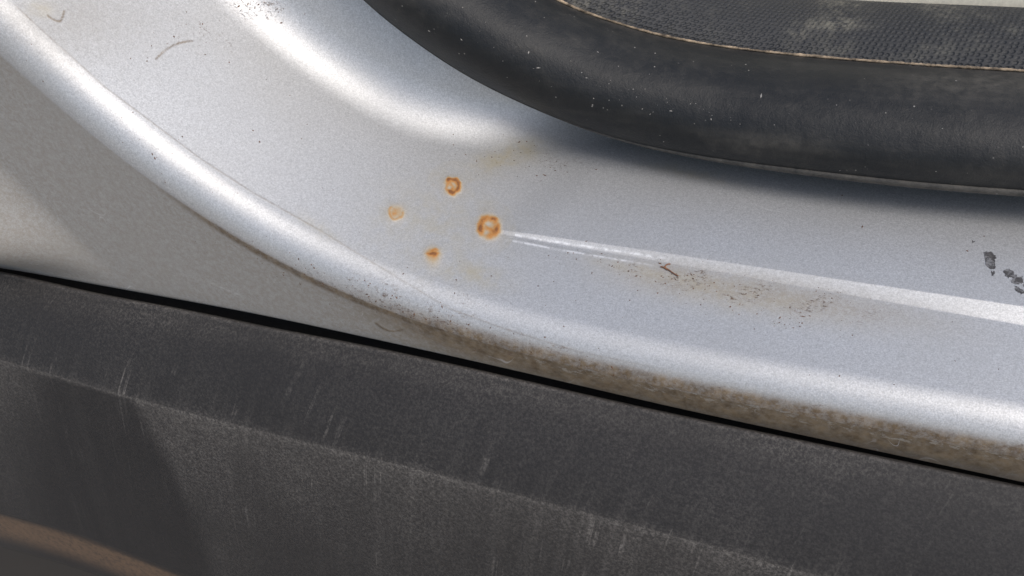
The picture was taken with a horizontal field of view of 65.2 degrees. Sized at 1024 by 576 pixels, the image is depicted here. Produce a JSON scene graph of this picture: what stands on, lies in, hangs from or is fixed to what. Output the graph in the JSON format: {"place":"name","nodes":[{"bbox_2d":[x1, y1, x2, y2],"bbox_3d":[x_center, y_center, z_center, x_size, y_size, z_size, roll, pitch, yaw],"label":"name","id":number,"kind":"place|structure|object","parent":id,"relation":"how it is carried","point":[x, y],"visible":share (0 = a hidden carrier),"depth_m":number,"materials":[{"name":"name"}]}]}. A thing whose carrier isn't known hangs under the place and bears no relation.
{"place":"outdoors","nodes":[
{"label":"outdoors","id":0,"kind":"place"},
{"label":"ground","id":1,"kind":"structure","parent":0,"visible":0},
{"bbox_2d":[0,0,1023,575],"bbox_3d":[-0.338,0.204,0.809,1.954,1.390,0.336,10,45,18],"label":"car","id":2,"kind":"object","parent":1,"relation":"on","point":[188,386],"visible":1,"depth_m":0.31,"materials":[{"name":"silver metal"}]},
{"bbox_2d":[26,0,998,409],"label":"dirt grains","id":3,"kind":"object","parent":2,"relation":"on","point":[478,174],"visible":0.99,"depth_m":0.31},
{"bbox_2d":[661,263,678,275],"bbox_3d":[0.059,-0.007,0.301,0.008,0.001,0.005,10,45,18],"label":"twig","id":4,"kind":"object","parent":2,"relation":"on","point":[669,269],"visible":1,"depth_m":0.30,"materials":[{"name":"brown wood"}]},
{"bbox_2d":[428,1,980,171],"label":"dust specks","id":5,"kind":"object","parent":2,"relation":"on","point":[666,98],"visible":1,"depth_m":0.31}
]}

